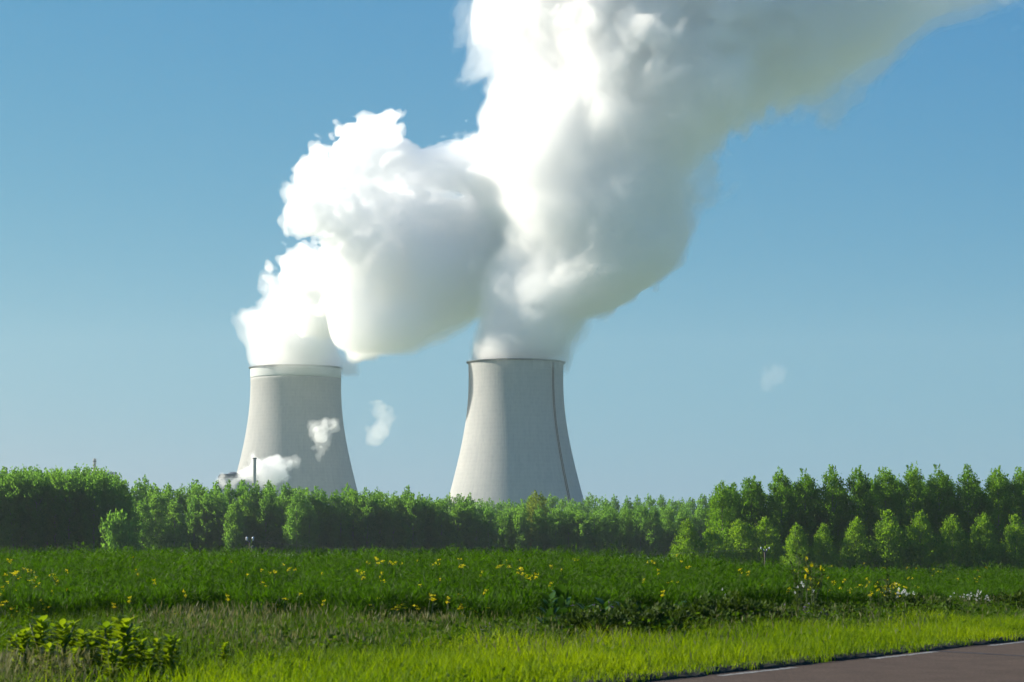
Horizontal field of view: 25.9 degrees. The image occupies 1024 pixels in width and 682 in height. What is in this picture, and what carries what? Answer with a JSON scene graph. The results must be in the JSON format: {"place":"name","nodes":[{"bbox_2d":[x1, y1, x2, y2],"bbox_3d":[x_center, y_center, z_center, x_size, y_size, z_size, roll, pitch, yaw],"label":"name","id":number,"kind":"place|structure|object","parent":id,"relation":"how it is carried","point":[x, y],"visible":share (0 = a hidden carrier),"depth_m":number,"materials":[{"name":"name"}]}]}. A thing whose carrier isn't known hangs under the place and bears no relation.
{"place":"outdoors","nodes":[
{"label":"outdoors","id":0,"kind":"place"},
{"bbox_2d":[2,551,1018,681],"bbox_3d":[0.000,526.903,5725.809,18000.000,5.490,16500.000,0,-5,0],"label":"ground","id":1,"kind":"structure","parent":0,"point":[467,673],"depth_m":29.08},
{"bbox_2d":[0,466,29,552],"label":"tall wood tree","id":2,"kind":"object","parent":1,"relation":"on","point":[6,531],"visible":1,"depth_m":502.09,"materials":[{"name":"green plant"}]},
{"bbox_2d":[2,465,41,551],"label":"tall wood tree","id":3,"kind":"object","parent":1,"relation":"on","point":[25,471],"visible":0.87,"depth_m":504.34,"materials":[{"name":"green plant"}]},
{"bbox_2d":[8,627,37,677],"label":"leafy weed","id":4,"kind":"object","parent":1,"relation":"on","point":[22,639],"visible":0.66,"depth_m":27.13,"materials":[{"name":"green plant"}]},
{"bbox_2d":[19,466,54,553],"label":"tall wood tree","id":5,"kind":"object","parent":1,"relation":"on","point":[36,536],"visible":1,"depth_m":502.22,"materials":[{"name":"green plant"}]},
{"bbox_2d":[27,615,56,670],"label":"leafy weed","id":6,"kind":"object","parent":1,"relation":"on","point":[40,626],"visible":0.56,"depth_m":27.73,"materials":[{"name":"green plant"}]},
{"bbox_2d":[39,466,75,550],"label":"tall wood tree","id":7,"kind":"object","parent":1,"relation":"on","point":[51,519],"visible":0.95,"depth_m":504.01,"materials":[{"name":"green plant"}]},
{"bbox_2d":[46,619,82,674],"bbox_3d":[-5.558,3.809,27.355,0.468,0.794,0.462,-3,-6,29],"label":"leafy weed","id":8,"kind":"object","parent":1,"relation":"on","point":[62,630],"visible":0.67,"depth_m":27.34,"materials":[{"name":"green plant"}]},
{"bbox_2d":[50,469,83,554],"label":"tall wood tree","id":9,"kind":"object","parent":1,"relation":"on","point":[65,498],"visible":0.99,"depth_m":502.48,"materials":[{"name":"green plant"}]},
{"bbox_2d":[64,462,93,548],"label":"tall wood tree","id":10,"kind":"object","parent":1,"relation":"on","point":[78,479],"visible":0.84,"depth_m":504.46,"materials":[{"name":"green plant"}]},
{"bbox_2d":[72,629,93,671],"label":"leafy weed","id":11,"kind":"object","parent":1,"relation":"on","point":[81,642],"visible":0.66,"depth_m":27.92,"materials":[{"name":"green plant"}]},
{"bbox_2d":[76,467,112,550],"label":"tall wood tree","id":12,"kind":"object","parent":1,"relation":"on","point":[92,530],"visible":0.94,"depth_m":502.23,"materials":[{"name":"green plant"}]},
{"bbox_2d":[89,621,116,667],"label":"leafy weed","id":13,"kind":"object","parent":1,"relation":"on","point":[105,627],"visible":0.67,"depth_m":27.72,"materials":[{"name":"green plant"}]},
{"bbox_2d":[92,469,126,549],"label":"tall wood tree","id":14,"kind":"object","parent":1,"relation":"on","point":[113,492],"visible":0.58,"depth_m":504.68,"materials":[{"name":"green plant"}]},
{"bbox_2d":[99,638,126,678],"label":"leafy weed","id":15,"kind":"object","parent":1,"relation":"on","point":[112,647],"visible":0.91,"depth_m":25.93,"materials":[{"name":"green plant"}]},
{"bbox_2d":[98,509,134,553],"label":"bushy tree","id":16,"kind":"object","parent":1,"relation":"on","point":[120,537],"visible":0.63,"depth_m":493.88,"materials":[{"name":"green plant"}]},
{"bbox_2d":[110,472,133,548],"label":"tall wood tree","id":17,"kind":"object","parent":1,"relation":"on","point":[127,496],"visible":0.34,"depth_m":511.30,"materials":[{"name":"green plant"}]},
{"bbox_2d":[100,613,144,678],"bbox_3d":[-4.732,3.743,26.985,0.508,0.873,0.515,-3,-6,32],"label":"leafy weed","id":18,"kind":"object","parent":1,"relation":"on","point":[124,628],"visible":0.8,"depth_m":26.91,"materials":[{"name":"green plant"}]},
{"bbox_2d":[133,499,155,554],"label":"tree","id":19,"kind":"object","parent":1,"relation":"on","point":[146,531],"visible":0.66,"depth_m":629.19,"materials":[{"name":"green plant"}]},
{"bbox_2d":[144,486,167,554],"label":"tree","id":20,"kind":"object","parent":1,"relation":"on","point":[155,510],"visible":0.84,"depth_m":634.50,"materials":[{"name":"green plant"}]},
{"bbox_2d":[159,632,181,669],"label":"leafy weed","id":21,"kind":"object","parent":1,"relation":"on","point":[169,647],"visible":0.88,"depth_m":27.53,"materials":[{"name":"green plant"}]},
{"bbox_2d":[161,497,187,552],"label":"tree","id":22,"kind":"object","parent":1,"relation":"on","point":[175,526],"visible":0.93,"depth_m":630.82,"materials":[{"name":"green plant"}]},
{"bbox_2d":[182,494,205,554],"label":"tree","id":23,"kind":"object","parent":1,"relation":"on","point":[191,530],"visible":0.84,"depth_m":642.74,"materials":[{"name":"green plant"}]},
{"bbox_2d":[194,488,218,552],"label":"tree","id":24,"kind":"object","parent":1,"relation":"on","point":[205,503],"visible":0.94,"depth_m":641.85,"materials":[{"name":"green plant"}]},
{"bbox_2d":[205,490,231,555],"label":"tree","id":25,"kind":"object","parent":1,"relation":"on","point":[219,532],"visible":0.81,"depth_m":641.44,"materials":[{"name":"green plant"}]},
{"bbox_2d":[222,499,245,553],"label":"tree","id":26,"kind":"object","parent":1,"relation":"on","point":[236,524],"visible":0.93,"depth_m":636.81,"materials":[{"name":"green plant"}]},
{"bbox_2d":[236,490,259,551],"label":"tree","id":27,"kind":"object","parent":1,"relation":"on","point":[243,502],"visible":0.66,"depth_m":646.23,"materials":[{"name":"green plant"}]},
{"bbox_2d":[218,472,286,504],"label":"turbine hall","id":28,"kind":"structure","parent":1,"relation":"on","point":[277,480],"depth_m":1829.14,"materials":[{"name":"white"}]},
{"bbox_2d":[253,491,276,555],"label":"tree","id":29,"kind":"object","parent":1,"relation":"on","point":[263,527],"visible":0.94,"depth_m":644.27,"materials":[{"name":"green plant"}]},
{"bbox_2d":[267,492,292,553],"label":"tree","id":30,"kind":"object","parent":1,"relation":"on","point":[277,511],"visible":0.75,"depth_m":644.41,"materials":[{"name":"green plant"}]},
{"bbox_2d":[281,489,310,555],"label":"tree","id":31,"kind":"object","parent":1,"relation":"on","point":[292,531],"visible":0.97,"depth_m":637.12,"materials":[{"name":"green plant"}]},
{"bbox_2d":[237,363,357,538],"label":"cooling tower","id":32,"kind":"structure","parent":1,"relation":"on","point":[295,433],"depth_m":2111.85,"materials":[{"name":"concrete"}]},
{"bbox_2d":[298,500,321,553],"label":"tree","id":33,"kind":"object","parent":1,"relation":"on","point":[313,536],"visible":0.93,"depth_m":637.81,"materials":[{"name":"green plant"}]},
{"bbox_2d":[309,485,331,551],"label":"tree","id":34,"kind":"object","parent":1,"relation":"on","point":[318,500],"visible":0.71,"depth_m":649.04,"materials":[{"name":"green plant"}]},
{"bbox_2d":[324,489,346,553],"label":"tree","id":35,"kind":"object","parent":1,"relation":"on","point":[335,499],"visible":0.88,"depth_m":650.23,"materials":[{"name":"green plant"}]},
{"bbox_2d":[325,504,354,552],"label":"tree","id":36,"kind":"object","parent":1,"relation":"on","point":[344,534],"visible":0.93,"depth_m":646.60,"materials":[{"name":"green plant"}]},
{"bbox_2d":[340,488,362,553],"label":"tree","id":37,"kind":"object","parent":1,"relation":"on","point":[353,497],"visible":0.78,"depth_m":651.59,"materials":[{"name":"green plant"}]},
{"bbox_2d":[353,487,382,552],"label":"tree","id":38,"kind":"object","parent":1,"relation":"on","point":[366,537],"visible":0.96,"depth_m":648.38,"materials":[{"name":"green plant"}]},
{"bbox_2d":[369,491,396,552],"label":"tree","id":39,"kind":"object","parent":1,"relation":"on","point":[382,505],"visible":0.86,"depth_m":652.00,"materials":[{"name":"green plant"}]},
{"bbox_2d":[381,491,404,553],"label":"tree","id":40,"kind":"object","parent":1,"relation":"on","point":[391,513],"visible":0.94,"depth_m":648.88,"materials":[{"name":"green plant"}]},
{"bbox_2d":[399,493,426,555],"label":"tree","id":41,"kind":"object","parent":1,"relation":"on","point":[415,529],"visible":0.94,"depth_m":646.85,"materials":[{"name":"green plant"}]},
{"bbox_2d":[415,497,434,553],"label":"tree","id":42,"kind":"object","parent":1,"relation":"on","point":[424,507],"visible":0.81,"depth_m":650.68,"materials":[{"name":"green plant"}]},
{"bbox_2d":[429,510,451,553],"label":"tree","id":43,"kind":"object","parent":1,"relation":"on","point":[442,522],"visible":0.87,"depth_m":648.45,"materials":[{"name":"green plant"}]},
{"bbox_2d":[446,500,468,553],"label":"tree","id":44,"kind":"object","parent":1,"relation":"on","point":[461,525],"visible":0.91,"depth_m":647.59,"materials":[{"name":"green plant"}]},
{"bbox_2d":[465,519,485,552],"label":"tree","id":45,"kind":"object","parent":1,"relation":"on","point":[478,542],"visible":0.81,"depth_m":647.01,"materials":[{"name":"green plant"}]},
{"bbox_2d":[477,505,499,552],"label":"tree","id":46,"kind":"object","parent":1,"relation":"on","point":[485,516],"visible":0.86,"depth_m":647.76,"materials":[{"name":"green plant"}]},
{"bbox_2d":[494,509,517,553],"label":"tree","id":47,"kind":"object","parent":1,"relation":"on","point":[507,518],"visible":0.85,"depth_m":653.21,"materials":[{"name":"green plant"}]},
{"bbox_2d":[0,539,1023,629],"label":"crop field plants","id":48,"kind":"object","parent":1,"relation":"on","point":[102,579],"visible":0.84,"depth_m":46.64,"materials":[{"name":"green plant"}]},
{"bbox_2d":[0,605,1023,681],"bbox_3d":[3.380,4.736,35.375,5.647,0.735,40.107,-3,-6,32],"label":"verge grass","id":49,"kind":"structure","parent":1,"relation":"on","point":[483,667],"depth_m":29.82,"materials":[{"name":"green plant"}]},
{"bbox_2d":[0,590,1023,681],"bbox_3d":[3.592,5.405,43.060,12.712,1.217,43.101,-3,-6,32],"label":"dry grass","id":50,"kind":"structure","parent":1,"relation":"on","point":[34,660],"depth_m":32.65,"materials":[{"name":"green plant"}]},
{"bbox_2d":[449,357,583,549],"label":"cooling tower","id":51,"kind":"structure","parent":1,"relation":"on","point":[516,446],"depth_m":1814.46,"materials":[{"name":"concrete"}]},
{"bbox_2d":[510,503,531,553],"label":"tree","id":52,"kind":"object","parent":1,"relation":"on","point":[521,539],"visible":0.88,"depth_m":651.03,"materials":[{"name":"green plant"}]},
{"bbox_2d":[522,490,551,552],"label":"yellow green tree","id":53,"kind":"object","parent":1,"relation":"on","point":[542,503],"visible":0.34,"depth_m":659.03,"materials":[{"name":"green plant"}]},
{"bbox_2d":[529,503,547,554],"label":"tree","id":54,"kind":"object","parent":1,"relation":"on","point":[538,530],"visible":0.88,"depth_m":651.01,"materials":[{"name":"green plant"}]},
{"bbox_2d":[531,592,562,630],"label":"dock plant","id":55,"kind":"object","parent":1,"relation":"on","point":[551,610],"visible":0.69,"depth_m":37.30,"materials":[{"name":"green plant"}]},
{"bbox_2d":[543,504,567,554],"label":"tree","id":56,"kind":"object","parent":1,"relation":"on","point":[555,531],"visible":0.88,"depth_m":650.72,"materials":[{"name":"green plant"}]},
{"bbox_2d":[552,584,576,621],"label":"dock plant","id":57,"kind":"object","parent":1,"relation":"on","point":[563,601],"visible":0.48,"depth_m":37.87,"materials":[{"name":"green plant"}]},
{"bbox_2d":[559,508,579,555],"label":"tree","id":58,"kind":"object","parent":1,"relation":"on","point":[568,520],"visible":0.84,"depth_m":651.20,"materials":[{"name":"green plant"}]},
{"bbox_2d":[567,510,594,556],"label":"tree","id":59,"kind":"object","parent":1,"relation":"on","point":[579,526],"visible":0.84,"depth_m":649.23,"materials":[{"name":"green plant"}]},
{"bbox_2d":[548,604,627,640],"bbox_3d":[1.213,4.627,35.946,1.429,0.760,1.520,-1,-5,8],"label":"bush","id":60,"kind":"object","parent":1,"relation":"on","point":[584,617],"visible":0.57,"depth_m":35.70,"materials":[{"name":"green plant"}]},
{"bbox_2d":[585,508,606,557],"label":"tree","id":61,"kind":"object","parent":1,"relation":"on","point":[596,533],"visible":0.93,"depth_m":651.60,"materials":[{"name":"green plant"}]},
{"bbox_2d":[601,506,621,558],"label":"tree","id":62,"kind":"object","parent":1,"relation":"on","point":[609,536],"visible":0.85,"depth_m":651.44,"materials":[{"name":"green plant"}]},
{"bbox_2d":[572,606,661,637],"bbox_3d":[1.630,4.683,36.341,1.793,0.700,1.720,0,-5,-4],"label":"bush","id":63,"kind":"object","parent":1,"relation":"on","point":[617,616],"visible":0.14,"depth_m":36.15,"materials":[{"name":"green plant"}]},
{"bbox_2d":[616,504,635,555],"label":"tree","id":64,"kind":"object","parent":1,"relation":"on","point":[625,530],"visible":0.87,"depth_m":652.91,"materials":[{"name":"green plant"}]},
{"bbox_2d":[628,502,649,557],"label":"tree","id":65,"kind":"object","parent":1,"relation":"on","point":[640,527],"visible":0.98,"depth_m":650.10,"materials":[{"name":"green plant"}]},
{"bbox_2d":[606,598,684,637],"bbox_3d":[2.086,4.686,37.107,1.683,0.816,1.596,3,-6,-29],"label":"bush","id":66,"kind":"object","parent":1,"relation":"on","point":[659,616],"visible":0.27,"depth_m":36.89,"materials":[{"name":"green plant"}]},
{"bbox_2d":[642,506,663,556],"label":"tree","id":67,"kind":"object","parent":1,"relation":"on","point":[654,538],"visible":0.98,"depth_m":648.64,"materials":[{"name":"green plant"}]},
{"bbox_2d":[657,505,677,557],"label":"tree","id":68,"kind":"object","parent":1,"relation":"on","point":[669,525],"visible":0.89,"depth_m":653.14,"materials":[{"name":"green plant"}]},
{"bbox_2d":[645,602,708,631],"bbox_3d":[2.670,4.861,38.529,1.520,0.711,1.429,0,-5,-1],"label":"bush","id":69,"kind":"object","parent":1,"relation":"on","point":[673,612],"visible":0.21,"depth_m":38.36,"materials":[{"name":"green plant"}]},
{"bbox_2d":[668,518,705,563],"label":"young poplar tree","id":70,"kind":"object","parent":1,"relation":"on","point":[688,540],"visible":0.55,"depth_m":439.34,"materials":[{"name":"green plant"}]},
{"bbox_2d":[690,503,708,553],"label":"tree","id":71,"kind":"object","parent":1,"relation":"on","point":[701,525],"visible":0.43,"depth_m":652.70,"materials":[{"name":"green plant"}]},
{"bbox_2d":[673,598,737,630],"bbox_3d":[3.300,4.943,39.733,1.630,0.735,1.699,2,-6,-20],"label":"bush","id":72,"kind":"object","parent":1,"relation":"on","point":[703,606],"visible":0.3,"depth_m":39.47,"materials":[{"name":"green plant"}]},
{"bbox_2d":[697,526,732,562],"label":"young poplar tree","id":73,"kind":"object","parent":1,"relation":"on","point":[711,535],"visible":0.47,"depth_m":439.31,"materials":[{"name":"green plant"}]},
{"bbox_2d":[702,480,738,550],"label":"poplar tree","id":74,"kind":"object","parent":1,"relation":"on","point":[724,519],"visible":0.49,"depth_m":456.75,"materials":[{"name":"green plant"}]},
{"bbox_2d":[693,589,772,627],"bbox_3d":[3.906,4.973,40.705,1.773,0.850,1.870,5,-7,-44],"label":"bush","id":75,"kind":"object","parent":1,"relation":"on","point":[727,604],"visible":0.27,"depth_m":40.43,"materials":[{"name":"green plant"}]},
{"bbox_2d":[716,518,760,566],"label":"young poplar tree","id":76,"kind":"object","parent":1,"relation":"on","point":[742,539],"visible":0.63,"depth_m":438.87,"materials":[{"name":"green plant"}]},
{"bbox_2d":[732,475,769,560],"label":"poplar tree","id":77,"kind":"object","parent":1,"relation":"on","point":[749,513],"visible":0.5,"depth_m":456.07,"materials":[{"name":"green plant"}]},
{"bbox_2d":[746,516,789,567],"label":"young poplar tree","id":78,"kind":"object","parent":1,"relation":"on","point":[763,541],"visible":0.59,"depth_m":439.03,"materials":[{"name":"green plant"}]},
{"bbox_2d":[741,596,801,625],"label":"bush","id":79,"kind":"object","parent":1,"relation":"on","point":[770,606],"visible":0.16,"depth_m":41.84,"materials":[{"name":"green plant"}]},
{"bbox_2d":[761,466,800,563],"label":"poplar tree","id":80,"kind":"object","parent":1,"relation":"on","point":[780,518],"visible":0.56,"depth_m":455.92,"materials":[{"name":"green plant"}]},
{"bbox_2d":[780,522,813,568],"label":"young poplar tree","id":81,"kind":"object","parent":1,"relation":"on","point":[795,540],"visible":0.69,"depth_m":427.19,"materials":[{"name":"green plant"}]},
{"bbox_2d":[786,552,810,602],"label":"tall weed","id":82,"kind":"object","parent":1,"relation":"on","point":[800,587],"visible":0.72,"depth_m":44.99,"materials":[{"name":"green plant"}]},
{"bbox_2d":[784,468,823,561],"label":"poplar tree","id":83,"kind":"object","parent":1,"relation":"on","point":[810,527],"visible":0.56,"depth_m":454.68,"materials":[{"name":"green plant"}]},
{"bbox_2d":[784,598,844,622],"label":"bush","id":84,"kind":"object","parent":1,"relation":"on","point":[794,604],"visible":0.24,"depth_m":44.48,"materials":[{"name":"green plant"}]},
{"bbox_2d":[804,562,825,604],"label":"tall weed","id":85,"kind":"object","parent":1,"relation":"on","point":[814,579],"visible":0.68,"depth_m":45.31,"materials":[{"name":"green plant"}]},
{"bbox_2d":[809,523,840,570],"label":"young poplar tree","id":86,"kind":"object","parent":1,"relation":"on","point":[821,550],"visible":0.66,"depth_m":427.13,"materials":[{"name":"green plant"}]},
{"bbox_2d":[809,464,849,571],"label":"poplar tree","id":87,"kind":"object","parent":1,"relation":"on","point":[829,508],"visible":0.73,"depth_m":454.34,"materials":[{"name":"green plant"}]},
{"bbox_2d":[837,516,875,572],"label":"young poplar tree","id":88,"kind":"object","parent":1,"relation":"on","point":[854,549],"visible":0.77,"depth_m":427.15,"materials":[{"name":"green plant"}]},
{"bbox_2d":[836,464,878,565],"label":"poplar tree","id":89,"kind":"object","parent":1,"relation":"on","point":[860,488],"visible":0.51,"depth_m":454.09,"materials":[{"name":"green plant"}]},
{"bbox_2d":[864,466,906,556],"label":"poplar tree","id":90,"kind":"object","parent":1,"relation":"on","point":[890,498],"visible":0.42,"depth_m":453.94,"materials":[{"name":"green plant"}]},
{"bbox_2d":[863,509,911,572],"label":"young poplar tree","id":91,"kind":"object","parent":1,"relation":"on","point":[886,558],"visible":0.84,"depth_m":426.68,"materials":[{"name":"green plant"}]},
{"bbox_2d":[879,592,935,613],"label":"bush","id":92,"kind":"object","parent":1,"relation":"on","point":[908,598],"visible":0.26,"depth_m":49.98,"materials":[{"name":"green plant"}]},
{"bbox_2d":[895,462,932,566],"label":"poplar tree","id":93,"kind":"object","parent":1,"relation":"on","point":[914,493],"visible":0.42,"depth_m":453.28,"materials":[{"name":"green plant"}]},
{"bbox_2d":[900,509,942,574],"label":"young poplar tree","id":94,"kind":"object","parent":1,"relation":"on","point":[916,551],"visible":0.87,"depth_m":426.93,"materials":[{"name":"green plant"}]},
{"bbox_2d":[921,464,962,571],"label":"poplar tree","id":95,"kind":"object","parent":1,"relation":"on","point":[936,516],"visible":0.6,"depth_m":452.34,"materials":[{"name":"green plant"}]},
{"bbox_2d":[934,513,972,574],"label":"young poplar tree","id":96,"kind":"object","parent":1,"relation":"on","point":[958,539],"visible":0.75,"depth_m":427.12,"materials":[{"name":"green plant"}]},
{"bbox_2d":[950,464,990,572],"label":"poplar tree","id":97,"kind":"object","parent":1,"relation":"on","point":[972,510],"visible":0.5,"depth_m":452.40,"materials":[{"name":"green plant"}]},
{"bbox_2d":[961,511,1006,571],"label":"young poplar tree","id":98,"kind":"object","parent":1,"relation":"on","point":[980,552],"visible":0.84,"depth_m":426.95,"materials":[{"name":"green plant"}]},
{"bbox_2d":[976,465,1016,571],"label":"poplar tree","id":99,"kind":"object","parent":1,"relation":"on","point":[997,493],"visible":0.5,"depth_m":451.49,"materials":[{"name":"green plant"}]},
{"bbox_2d":[984,589,1023,613],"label":"bush","id":100,"kind":"object","parent":1,"relation":"on","point":[1019,595],"visible":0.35,"depth_m":53.48,"materials":[{"name":"green plant"}]},
{"bbox_2d":[995,514,1023,572],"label":"young poplar tree","id":101,"kind":"object","parent":1,"relation":"on","point":[1014,553],"visible":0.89,"depth_m":427.02,"materials":[{"name":"green plant"}]},
{"bbox_2d":[1003,466,1023,558],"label":"poplar tree","id":102,"kind":"object","parent":1,"relation":"on","point":[1017,482],"visible":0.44,"depth_m":452.05,"materials":[{"name":"green plant"}]},
{"bbox_2d":[0,0,1023,523],"label":"sky","id":103,"kind":"structure","parent":0,"point":[750,238],"materials":[{"name":"blue"}]},
{"bbox_2d":[652,640,1023,681],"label":"road","id":104,"kind":"structure","parent":0,"point":[958,665],"depth_m":29.97,"materials":[{"name":"grey asphalt"}]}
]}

